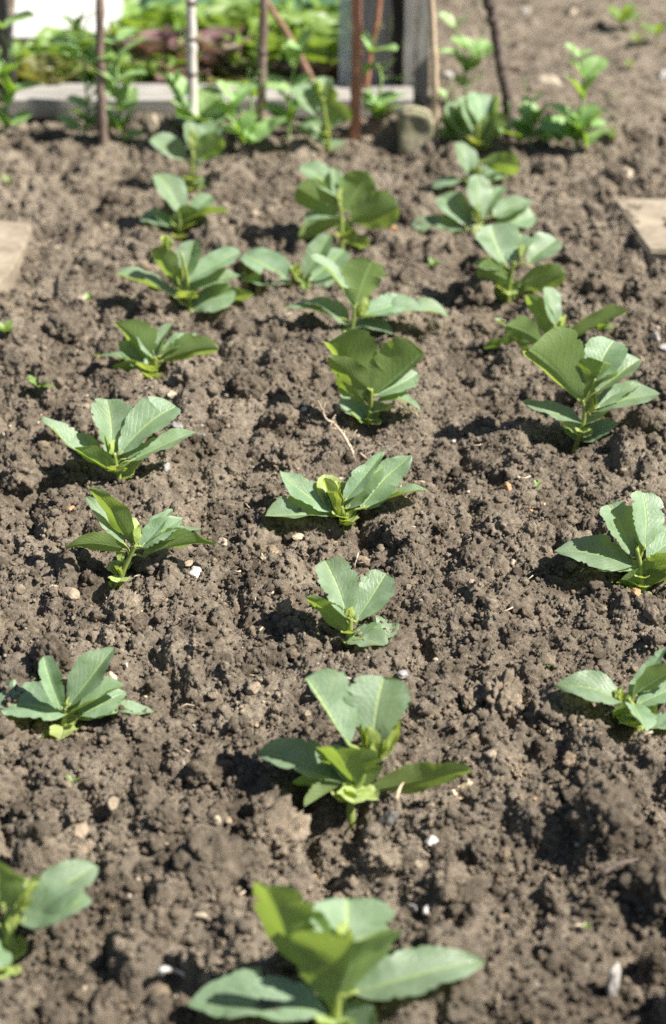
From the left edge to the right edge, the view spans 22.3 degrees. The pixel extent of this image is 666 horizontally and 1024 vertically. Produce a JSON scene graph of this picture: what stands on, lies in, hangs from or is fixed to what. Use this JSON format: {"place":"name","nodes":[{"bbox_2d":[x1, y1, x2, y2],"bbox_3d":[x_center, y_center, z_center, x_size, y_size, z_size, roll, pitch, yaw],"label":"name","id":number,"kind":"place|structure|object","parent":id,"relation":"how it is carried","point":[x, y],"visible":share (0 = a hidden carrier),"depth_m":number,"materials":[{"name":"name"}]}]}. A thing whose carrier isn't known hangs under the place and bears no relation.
{"place":"outdoors","nodes":[
{"label":"outdoors","id":0,"kind":"place"},
{"bbox_2d":[172,0,315,39],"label":"lettuce","id":1,"kind":"object","parent":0,"point":[227,14],"visible":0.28,"depth_m":2.82,"materials":[{"name":"green plant"}]},
{"bbox_2d":[0,0,665,1023],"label":"soil ground","id":2,"kind":"structure","parent":0,"point":[130,976],"depth_m":1.48,"materials":[{"name":"soil"}]},
{"bbox_2d":[0,320,14,338],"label":"weed seedling","id":3,"kind":"object","parent":2,"relation":"on","point":[6,327],"visible":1,"depth_m":1.83,"materials":[{"name":"green plant"}]},
{"bbox_2d":[0,221,32,292],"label":"paving stone","id":4,"kind":"object","parent":2,"relation":"on","point":[15,237],"visible":0.49,"depth_m":2.05,"materials":[{"name":"stone"}]},
{"bbox_2d":[0,39,37,69],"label":"lettuce","id":5,"kind":"object","parent":2,"relation":"on","point":[16,44],"visible":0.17,"depth_m":2.78,"materials":[{"name":"green plant"}]},
{"bbox_2d":[0,10,42,137],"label":"pea plant","id":6,"kind":"object","parent":2,"relation":"on","point":[20,117],"visible":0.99,"depth_m":2.40,"materials":[{"name":"green plant"}]},
{"bbox_2d":[27,375,54,391],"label":"weed seedling","id":7,"kind":"object","parent":2,"relation":"on","point":[33,380],"visible":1,"depth_m":1.72,"materials":[{"name":"green plant"}]},
{"bbox_2d":[0,53,91,85],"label":"bronze lettuce","id":8,"kind":"object","parent":2,"relation":"on","point":[46,65],"visible":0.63,"depth_m":2.66,"materials":[{"name":"green plant"}]},
{"bbox_2d":[0,859,97,980],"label":"bean seedling","id":9,"kind":"object","parent":2,"relation":"on","point":[54,895],"visible":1,"depth_m":1.03,"materials":[{"name":"green plant"}]},
{"bbox_2d":[14,25,110,64],"bbox_3d":[-0.443,-0.751,2.767,0.164,0.073,0.166,-13,33,-22],"label":"lettuce","id":10,"kind":"object","parent":2,"relation":"on","point":[43,43],"visible":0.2,"depth_m":2.77,"materials":[{"name":"green plant"}]},
{"bbox_2d":[13,0,122,43],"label":"white board","id":11,"kind":"object","parent":2,"relation":"on","point":[47,13],"depth_m":2.84,"materials":[{"name":"white"}]},
{"bbox_2d":[62,587,79,600],"bbox_3d":[-0.217,0.069,1.395,0.019,0.011,0.011,22,36,33],"label":"stone","id":12,"kind":"object","parent":2,"relation":"on","point":[71,593],"visible":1,"depth_m":1.39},
{"bbox_2d":[0,647,153,739],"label":"bean seedling","id":13,"kind":"object","parent":2,"relation":"on","point":[93,691],"visible":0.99,"depth_m":1.25,"materials":[{"name":"green plant"}]},
{"bbox_2d":[58,54,95,83],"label":"lettuce","id":14,"kind":"object","parent":2,"relation":"on","point":[88,72],"visible":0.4,"depth_m":2.68,"materials":[{"name":"green plant"}]},
{"bbox_2d":[74,823,88,838],"bbox_3d":[-0.169,0.214,1.135,0.010,0.005,0.014,0,30,0],"label":"stone","id":15,"kind":"object","parent":2,"relation":"on","point":[80,829],"visible":1,"depth_m":1.13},
{"bbox_2d":[50,9,114,136],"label":"pea plant","id":16,"kind":"object","parent":2,"relation":"on","point":[73,47],"visible":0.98,"depth_m":2.39,"materials":[{"name":"green plant"}]},
{"bbox_2d":[95,0,108,144],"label":"stick","id":17,"kind":"object","parent":2,"relation":"on","point":[102,118],"visible":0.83,"depth_m":2.38,"materials":[{"name":"wood"}]},
{"bbox_2d":[79,66,133,83],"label":"lettuce","id":18,"kind":"object","parent":2,"relation":"on","point":[119,72],"visible":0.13,"depth_m":2.67,"materials":[{"name":"green plant"}]},
{"bbox_2d":[106,796,118,809],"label":"stone","id":19,"kind":"object","parent":2,"relation":"on","point":[112,803],"visible":1,"depth_m":1.14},
{"bbox_2d":[85,27,146,143],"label":"pea plant","id":20,"kind":"object","parent":2,"relation":"on","point":[125,95],"visible":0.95,"depth_m":2.41,"materials":[{"name":"green plant"}]},
{"bbox_2d":[41,396,198,479],"bbox_3d":[-0.195,-0.056,1.546,0.144,0.085,0.066,0,30,0],"label":"bean seedling","id":21,"kind":"object","parent":2,"relation":"on","point":[125,429],"visible":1,"depth_m":1.54,"materials":[{"name":"green plant"}]},
{"bbox_2d":[104,27,138,51],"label":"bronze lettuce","id":22,"kind":"object","parent":2,"relation":"on","point":[114,46],"visible":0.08,"depth_m":2.77,"materials":[{"name":"green plant"}]},
{"bbox_2d":[65,488,218,586],"bbox_3d":[-0.158,0.027,1.410,0.126,0.106,0.051,0,30,0],"label":"bean seedling","id":23,"kind":"object","parent":2,"relation":"on","point":[158,532],"visible":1,"depth_m":1.40,"materials":[{"name":"green plant"}]},
{"bbox_2d":[112,50,177,83],"bbox_3d":[-0.313,-0.709,2.704,0.129,0.057,0.127,-5,30,-8],"label":"lettuce","id":24,"kind":"object","parent":2,"relation":"on","point":[132,55],"visible":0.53,"depth_m":2.68,"materials":[{"name":"green plant"}]},
{"bbox_2d":[146,114,158,133],"bbox_3d":[-0.267,-0.572,2.494,0.019,0.034,0.015,0,30,0],"label":"stone","id":25,"kind":"object","parent":2,"relation":"on","point":[152,125],"visible":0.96,"depth_m":2.49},
{"bbox_2d":[94,319,217,379],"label":"bean seedling","id":26,"kind":"object","parent":2,"relation":"on","point":[140,348],"visible":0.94,"depth_m":1.75,"materials":[{"name":"green plant"}]},
{"bbox_2d":[109,0,204,33],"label":"lettuce","id":27,"kind":"object","parent":2,"relation":"on","point":[158,15],"visible":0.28,"depth_m":2.84,"materials":[{"name":"green plant"}]},
{"bbox_2d":[113,25,218,63],"bbox_3d":[-0.276,-0.757,2.769,0.193,0.081,0.175,-13,32,-21],"label":"purple lettuce","id":28,"kind":"object","parent":2,"relation":"on","point":[156,40],"visible":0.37,"depth_m":2.72,"materials":[{"name":"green plant"}]},
{"bbox_2d":[161,462,170,472],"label":"stone","id":29,"kind":"object","parent":2,"relation":"on","point":[166,466],"visible":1,"depth_m":1.56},
{"bbox_2d":[157,966,184,977],"bbox_3d":[-0.100,0.279,1.024,0.010,0.020,0.020,25,39,37],"label":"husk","id":30,"kind":"object","parent":2,"relation":"on","point":[162,970],"visible":1,"depth_m":1.02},
{"bbox_2d":[166,390,177,398],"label":"stone","id":31,"kind":"object","parent":2,"relation":"on","point":[171,394],"visible":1,"depth_m":1.68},
{"bbox_2d":[149,68,204,83],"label":"lettuce","id":32,"kind":"object","parent":2,"relation":"on","point":[199,78],"visible":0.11,"depth_m":2.66,"materials":[{"name":"green plant"}]},
{"bbox_2d":[140,173,227,237],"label":"bean seedling","id":33,"kind":"object","parent":2,"relation":"on","point":[172,189],"visible":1,"depth_m":2.12,"materials":[{"name":"green plant"}]},
{"bbox_2d":[116,235,252,312],"bbox_3d":[-0.168,-0.259,1.909,0.158,0.118,0.063,0,30,0],"label":"bean seedling","id":34,"kind":"object","parent":2,"relation":"on","point":[186,271],"visible":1,"depth_m":1.91,"materials":[{"name":"green plant"}]},
{"bbox_2d":[154,57,215,83],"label":"purple lettuce","id":35,"kind":"object","parent":2,"relation":"on","point":[174,69],"visible":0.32,"depth_m":2.66,"materials":[{"name":"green plant"}]},
{"bbox_2d":[149,121,224,193],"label":"bean seedling","id":36,"kind":"object","parent":2,"relation":"on","point":[204,141],"visible":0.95,"depth_m":2.25,"materials":[{"name":"green plant"}]},
{"bbox_2d":[153,36,224,65],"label":"lettuce","id":37,"kind":"object","parent":2,"relation":"on","point":[171,55],"visible":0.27,"depth_m":2.69,"materials":[{"name":"green plant"}]},
{"bbox_2d":[186,0,197,123],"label":"bamboo cane","id":38,"kind":"object","parent":2,"relation":"on","point":[192,47],"visible":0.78,"depth_m":2.36,"materials":[{"name":"beige plant"}]},
{"bbox_2d":[187,566,201,577],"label":"stone","id":39,"kind":"object","parent":2,"relation":"on","point":[195,571],"visible":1,"depth_m":1.43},
{"bbox_2d":[154,64,239,126],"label":"pea plant","id":40,"kind":"object","parent":2,"relation":"on","point":[177,83],"visible":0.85,"depth_m":2.41,"materials":[{"name":"green plant"}]},
{"bbox_2d":[193,912,207,919],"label":"stone","id":41,"kind":"object","parent":2,"relation":"on","point":[202,915],"visible":1,"depth_m":1.07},
{"bbox_2d":[169,1,239,36],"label":"lettuce","id":42,"kind":"object","parent":2,"relation":"on","point":[181,7],"visible":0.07,"depth_m":2.86,"materials":[{"name":"green plant"}]},
{"bbox_2d":[164,24,258,73],"bbox_3d":[-0.197,-0.743,2.742,0.166,0.077,0.183,-5,30,-8],"label":"purple lettuce","id":43,"kind":"object","parent":2,"relation":"on","point":[213,35],"visible":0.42,"depth_m":2.71,"materials":[{"name":"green plant"}]},
{"bbox_2d":[0,0,429,116],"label":"cold frame","id":44,"kind":"object","parent":2,"relation":"on","point":[399,18],"visible":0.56,"depth_m":2.57,"materials":[{"name":"grey wood"}]},
{"bbox_2d":[268,0,314,83],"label":"twig","id":45,"kind":"object","parent":44,"relation":"on","point":[285,30],"visible":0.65,"depth_m":2.54,"materials":[{"name":"wood"}]},
{"bbox_2d":[204,58,268,83],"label":"bronze lettuce","id":46,"kind":"object","parent":2,"relation":"on","point":[221,71],"visible":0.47,"depth_m":2.67,"materials":[{"name":"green plant"}]},
{"bbox_2d":[208,54,286,74],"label":"purple lettuce","id":47,"kind":"object","parent":2,"relation":"on","point":[231,66],"visible":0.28,"depth_m":2.67,"materials":[{"name":"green plant"}]},
{"bbox_2d":[226,68,269,123],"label":"pea plant","id":48,"kind":"object","parent":2,"relation":"on","point":[253,93],"visible":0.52,"depth_m":2.40,"materials":[{"name":"green plant"}]},
{"bbox_2d":[213,70,287,146],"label":"pea plant","id":49,"kind":"object","parent":2,"relation":"on","point":[247,128],"visible":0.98,"depth_m":2.35,"materials":[{"name":"green plant"}]},
{"bbox_2d":[246,681,260,694],"bbox_3d":[-0.060,0.135,1.279,0.013,0.012,0.010,0,30,0],"label":"stone","id":50,"kind":"object","parent":2,"relation":"on","point":[253,688],"visible":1,"depth_m":1.28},
{"bbox_2d":[225,35,290,75],"bbox_3d":[-0.110,-0.724,2.721,0.146,0.065,0.147,3,30,5],"label":"lettuce","id":51,"kind":"object","parent":2,"relation":"on","point":[252,54],"visible":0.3,"depth_m":2.68,"materials":[{"name":"green plant"}]},
{"bbox_2d":[256,0,268,121],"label":"stick","id":52,"kind":"object","parent":2,"relation":"on","point":[261,59],"visible":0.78,"depth_m":2.38,"materials":[{"name":"wood"}]},
{"bbox_2d":[255,69,297,80],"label":"lettuce","id":53,"kind":"object","parent":2,"relation":"on","point":[288,76],"visible":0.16,"depth_m":2.66,"materials":[{"name":"green plant"}]},
{"bbox_2d":[235,5,341,54],"bbox_3d":[-0.075,-0.784,2.803,0.221,0.095,0.234,-13,32,-21],"label":"lettuce","id":54,"kind":"object","parent":2,"relation":"on","point":[272,45],"visible":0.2,"depth_m":2.73,"materials":[{"name":"green plant"}]},
{"bbox_2d":[254,27,323,138],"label":"pea plant","id":55,"kind":"object","parent":2,"relation":"on","point":[292,49],"visible":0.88,"depth_m":2.42,"materials":[{"name":"green plant"}]},
{"bbox_2d":[240,233,349,290],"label":"bean seedling","id":56,"kind":"object","parent":2,"relation":"on","point":[258,260],"visible":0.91,"depth_m":1.99,"materials":[{"name":"green plant"}]},
{"bbox_2d":[253,0,350,25],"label":"lettuce","id":57,"kind":"object","parent":2,"relation":"on","point":[343,5],"visible":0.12,"depth_m":2.85,"materials":[{"name":"green plant"}]},
{"bbox_2d":[138,0,341,13],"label":"green net","id":58,"kind":"object","parent":57,"relation":"on","point":[305,4],"visible":0.11,"depth_m":2.91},
{"bbox_2d":[270,50,351,83],"bbox_3d":[-0.039,-0.706,2.695,0.144,0.061,0.131,-21,36,-32],"label":"purple lettuce","id":59,"kind":"object","parent":2,"relation":"on","point":[319,69],"visible":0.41,"depth_m":2.66,"materials":[{"name":"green plant"}]},
{"bbox_2d":[289,77,352,153],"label":"bean seedling","id":60,"kind":"object","parent":2,"relation":"on","point":[316,96],"visible":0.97,"depth_m":2.37,"materials":[{"name":"green plant"}]},
{"bbox_2d":[247,7,415,75],"bbox_3d":[0.005,-0.773,2.770,0.270,0.109,0.255,-23,37,-34],"label":"lettuce","id":61,"kind":"object","parent":2,"relation":"on","point":[337,43],"visible":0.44,"depth_m":2.71,"materials":[{"name":"green plant"}]},
{"bbox_2d":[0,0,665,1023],"bbox_3d":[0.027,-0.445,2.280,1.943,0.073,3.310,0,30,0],"label":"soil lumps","id":62,"kind":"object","parent":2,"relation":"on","point":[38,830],"visible":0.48,"depth_m":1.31,"materials":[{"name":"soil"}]},
{"bbox_2d":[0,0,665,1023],"bbox_3d":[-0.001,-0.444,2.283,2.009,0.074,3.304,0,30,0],"label":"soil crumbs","id":63,"kind":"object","parent":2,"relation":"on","point":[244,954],"visible":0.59,"depth_m":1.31,"materials":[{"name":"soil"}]},
{"bbox_2d":[310,393,356,457],"bbox_3d":[-0.007,-0.096,1.649,0.023,0.032,0.142,-11,32,-18],"label":"dry root","id":64,"kind":"object","parent":2,"relation":"on","point":[343,435],"visible":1,"depth_m":1.62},
{"bbox_2d":[2,4,665,1021],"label":"pale grit","id":65,"kind":"object","parent":2,"relation":"on","point":[576,844],"visible":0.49,"depth_m":1.32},
{"bbox_2d":[187,882,484,1023],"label":"bean seedling","id":66,"kind":"object","parent":2,"relation":"on","point":[335,950],"visible":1,"depth_m":0.99,"materials":[{"name":"green plant"}]},
{"bbox_2d":[33,67,652,963],"bbox_3d":[0.005,-0.189,1.851,1.272,0.058,2.195,0,30,0],"label":"plant debris","id":67,"kind":"object","parent":2,"relation":"on","point":[261,557],"visible":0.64,"depth_m":1.41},
{"bbox_2d":[294,161,398,249],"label":"bean seedling","id":68,"kind":"object","parent":2,"relation":"on","point":[322,191],"visible":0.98,"depth_m":2.08,"materials":[{"name":"green plant"}]},
{"bbox_2d":[265,451,427,525],"bbox_3d":[0.012,-0.008,1.494,0.144,0.078,0.060,0,30,0],"label":"bean seedling","id":69,"kind":"object","parent":2,"relation":"on","point":[371,482],"visible":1,"depth_m":1.49,"materials":[{"name":"green plant"}]},
{"bbox_2d":[32,27,665,1013],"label":"orange grit","id":70,"kind":"object","parent":2,"relation":"on","point":[578,723],"visible":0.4,"depth_m":1.22,"materials":[{"name":"stone"}]},
{"bbox_2d":[306,557,398,647],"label":"bean seedling","id":71,"kind":"object","parent":2,"relation":"on","point":[350,598],"visible":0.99,"depth_m":1.33,"materials":[{"name":"green plant"}]},
{"bbox_2d":[349,0,362,140],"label":"stick","id":72,"kind":"object","parent":2,"relation":"on","point":[357,78],"visible":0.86,"depth_m":2.40,"materials":[{"name":"wood"}]},
{"bbox_2d":[258,668,470,829],"bbox_3d":[0.021,0.172,1.159,0.146,0.118,0.060,0,30,0],"label":"bean seedling","id":73,"kind":"object","parent":2,"relation":"on","point":[373,708],"visible":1,"depth_m":1.15,"materials":[{"name":"green plant"}]},
{"bbox_2d":[286,253,446,333],"bbox_3d":[0.037,-0.229,1.855,0.178,0.106,0.056,0,30,0],"label":"bean seedling","id":74,"kind":"object","parent":2,"relation":"on","point":[359,282],"visible":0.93,"depth_m":1.85,"materials":[{"name":"green plant"}]},
{"bbox_2d":[363,0,381,89],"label":"twig","id":75,"kind":"object","parent":2,"relation":"on","point":[374,36],"visible":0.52,"depth_m":2.54,"materials":[{"name":"wood"}]},
{"bbox_2d":[324,328,424,426],"bbox_3d":[0.041,-0.127,1.669,0.101,0.128,0.054,0,30,0],"label":"bean seedling","id":76,"kind":"object","parent":2,"relation":"on","point":[363,368],"visible":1,"depth_m":1.66,"materials":[{"name":"green plant"}]},
{"bbox_2d":[349,23,407,119],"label":"pea plant","id":77,"kind":"object","parent":2,"relation":"on","point":[376,106],"visible":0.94,"depth_m":2.44,"materials":[{"name":"green plant"}]},
{"bbox_2d":[377,810,399,826],"bbox_3d":[0.039,0.212,1.163,0.016,0.016,0.010,-15,33,-24],"label":"stone","id":78,"kind":"object","parent":2,"relation":"on","point":[388,817],"visible":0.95,"depth_m":1.16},
{"bbox_2d":[396,670,407,679],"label":"stone","id":79,"kind":"object","parent":2,"relation":"on","point":[401,674],"visible":1,"depth_m":1.28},
{"bbox_2d":[398,104,433,156],"bbox_3d":[0.120,-0.545,2.441,0.053,0.084,0.047,0,30,0],"label":"corner stone","id":80,"kind":"object","parent":2,"relation":"on","point":[415,123],"visible":0.69,"depth_m":2.42,"materials":[{"name":"stone"}]},
{"bbox_2d":[395,255,442,284],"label":"thin twig","id":81,"kind":"object","parent":2,"relation":"on","point":[409,264],"visible":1,"depth_m":2.00,"materials":[{"name":"wood"}]},
{"bbox_2d":[422,904,430,915],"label":"stone","id":82,"kind":"object","parent":2,"relation":"on","point":[426,910],"visible":1,"depth_m":1.08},
{"bbox_2d":[424,835,438,846],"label":"stone","id":83,"kind":"object","parent":2,"relation":"on","point":[429,840],"visible":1,"depth_m":1.14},
{"bbox_2d":[428,0,439,145],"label":"tan cane","id":84,"kind":"object","parent":2,"relation":"on","point":[434,74],"visible":0.88,"depth_m":2.38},
{"bbox_2d":[441,71,453,78],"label":"stone","id":85,"kind":"object","parent":2,"relation":"on","point":[447,74],"visible":0.6,"depth_m":2.74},
{"bbox_2d":[436,77,471,142],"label":"pea plant","id":86,"kind":"object","parent":2,"relation":"on","point":[449,131],"visible":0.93,"depth_m":2.42,"materials":[{"name":"green plant"}]},
{"bbox_2d":[452,779,472,798],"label":"dry leaf","id":87,"kind":"object","parent":2,"relation":"on","point":[466,786],"visible":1,"depth_m":1.20,"materials":[{"name":"plant"}]},
{"bbox_2d":[437,0,508,98],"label":"pea plant","id":88,"kind":"object","parent":2,"relation":"on","point":[476,47],"visible":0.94,"depth_m":2.58,"materials":[{"name":"green plant"}]},
{"bbox_2d":[412,174,535,234],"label":"bean seedling","id":89,"kind":"object","parent":2,"relation":"on","point":[484,196],"visible":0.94,"depth_m":2.15,"materials":[{"name":"green plant"}]},
{"bbox_2d":[445,92,507,149],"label":"bean seedling","id":90,"kind":"object","parent":2,"relation":"on","point":[483,119],"visible":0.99,"depth_m":2.41,"materials":[{"name":"green plant"}]},
{"bbox_2d":[433,142,519,187],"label":"bean seedling","id":91,"kind":"object","parent":2,"relation":"on","point":[496,166],"visible":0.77,"depth_m":2.28,"materials":[{"name":"green plant"}]},
{"bbox_2d":[482,0,514,141],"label":"stick","id":92,"kind":"object","parent":2,"relation":"on","point":[501,64],"visible":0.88,"depth_m":2.40,"materials":[{"name":"wood"}]},
{"bbox_2d":[474,223,564,303],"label":"bean seedling","id":93,"kind":"object","parent":2,"relation":"on","point":[504,245],"visible":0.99,"depth_m":1.93,"materials":[{"name":"green plant"}]},
{"bbox_2d":[498,77,558,146],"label":"pea plant","id":94,"kind":"object","parent":2,"relation":"on","point":[525,124],"visible":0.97,"depth_m":2.40,"materials":[{"name":"green plant"}]},
{"bbox_2d":[537,75,562,84],"bbox_3d":[0.355,-0.696,2.725,0.053,0.014,0.032,15,33,25],"label":"stone","id":95,"kind":"object","parent":2,"relation":"on","point":[547,79],"visible":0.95,"depth_m":2.72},
{"bbox_2d":[483,287,626,349],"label":"bean seedling","id":96,"kind":"object","parent":2,"relation":"on","point":[522,332],"visible":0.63,"depth_m":1.81,"materials":[{"name":"green plant"}]},
{"bbox_2d":[538,43,618,149],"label":"pea plant","id":97,"kind":"object","parent":2,"relation":"on","point":[572,125],"visible":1,"depth_m":2.38,"materials":[{"name":"green plant"}]},
{"bbox_2d":[523,326,660,453],"bbox_3d":[0.247,-0.111,1.616,0.135,0.140,0.049,0,30,0],"label":"bean seedling","id":98,"kind":"object","parent":2,"relation":"on","point":[561,356],"visible":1,"depth_m":1.60,"materials":[{"name":"green plant"}]},
{"bbox_2d":[596,322,613,331],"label":"weed seedling","id":99,"kind":"object","parent":2,"relation":"on","point":[599,327],"visible":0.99,"depth_m":1.82,"materials":[{"name":"green plant"}]},
{"bbox_2d":[554,491,665,594],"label":"bean seedling","id":100,"kind":"object","parent":2,"relation":"on","point":[637,528],"visible":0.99,"depth_m":1.40,"materials":[{"name":"green plant"}]},
{"bbox_2d":[556,647,665,732],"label":"bean seedling","id":101,"kind":"object","parent":2,"relation":"on","point":[648,682],"visible":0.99,"depth_m":1.24,"materials":[{"name":"green plant"}]},
{"bbox_2d":[605,126,618,137],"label":"weed seedling","id":102,"kind":"object","parent":2,"relation":"on","point":[611,133],"visible":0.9,"depth_m":2.46,"materials":[{"name":"green plant"}]},
{"bbox_2d":[606,963,620,996],"bbox_3d":[0.172,0.290,1.033,0.009,0.034,0.012,0,30,0],"label":"stone","id":103,"kind":"object","parent":2,"relation":"on","point":[612,983],"visible":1,"depth_m":1.03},
{"bbox_2d":[608,4,644,31],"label":"weed seedling","id":104,"kind":"object","parent":2,"relation":"on","point":[626,13],"visible":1,"depth_m":3.00,"materials":[{"name":"green plant"}]},
{"bbox_2d":[598,854,659,878],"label":"dark twig","id":105,"kind":"object","parent":2,"relation":"on","point":[606,870],"visible":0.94,"depth_m":1.10,"materials":[{"name":"wood"}]},
{"bbox_2d":[631,588,640,596],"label":"stone","id":106,"kind":"object","parent":2,"relation":"on","point":[635,591],"visible":1,"depth_m":1.36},
{"bbox_2d":[626,32,651,45],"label":"weed seedling","id":107,"kind":"object","parent":2,"relation":"on","point":[637,38],"visible":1,"depth_m":2.89,"materials":[{"name":"green plant"}]},
{"bbox_2d":[614,199,665,264],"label":"paving stone","id":108,"kind":"object","parent":2,"relation":"on","point":[649,232],"visible":0.48,"depth_m":2.11,"materials":[{"name":"stone"}]},
{"bbox_2d":[638,22,665,42],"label":"weed seedling","id":109,"kind":"object","parent":2,"relation":"on","point":[657,29],"visible":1,"depth_m":2.91,"materials":[{"name":"green plant"}]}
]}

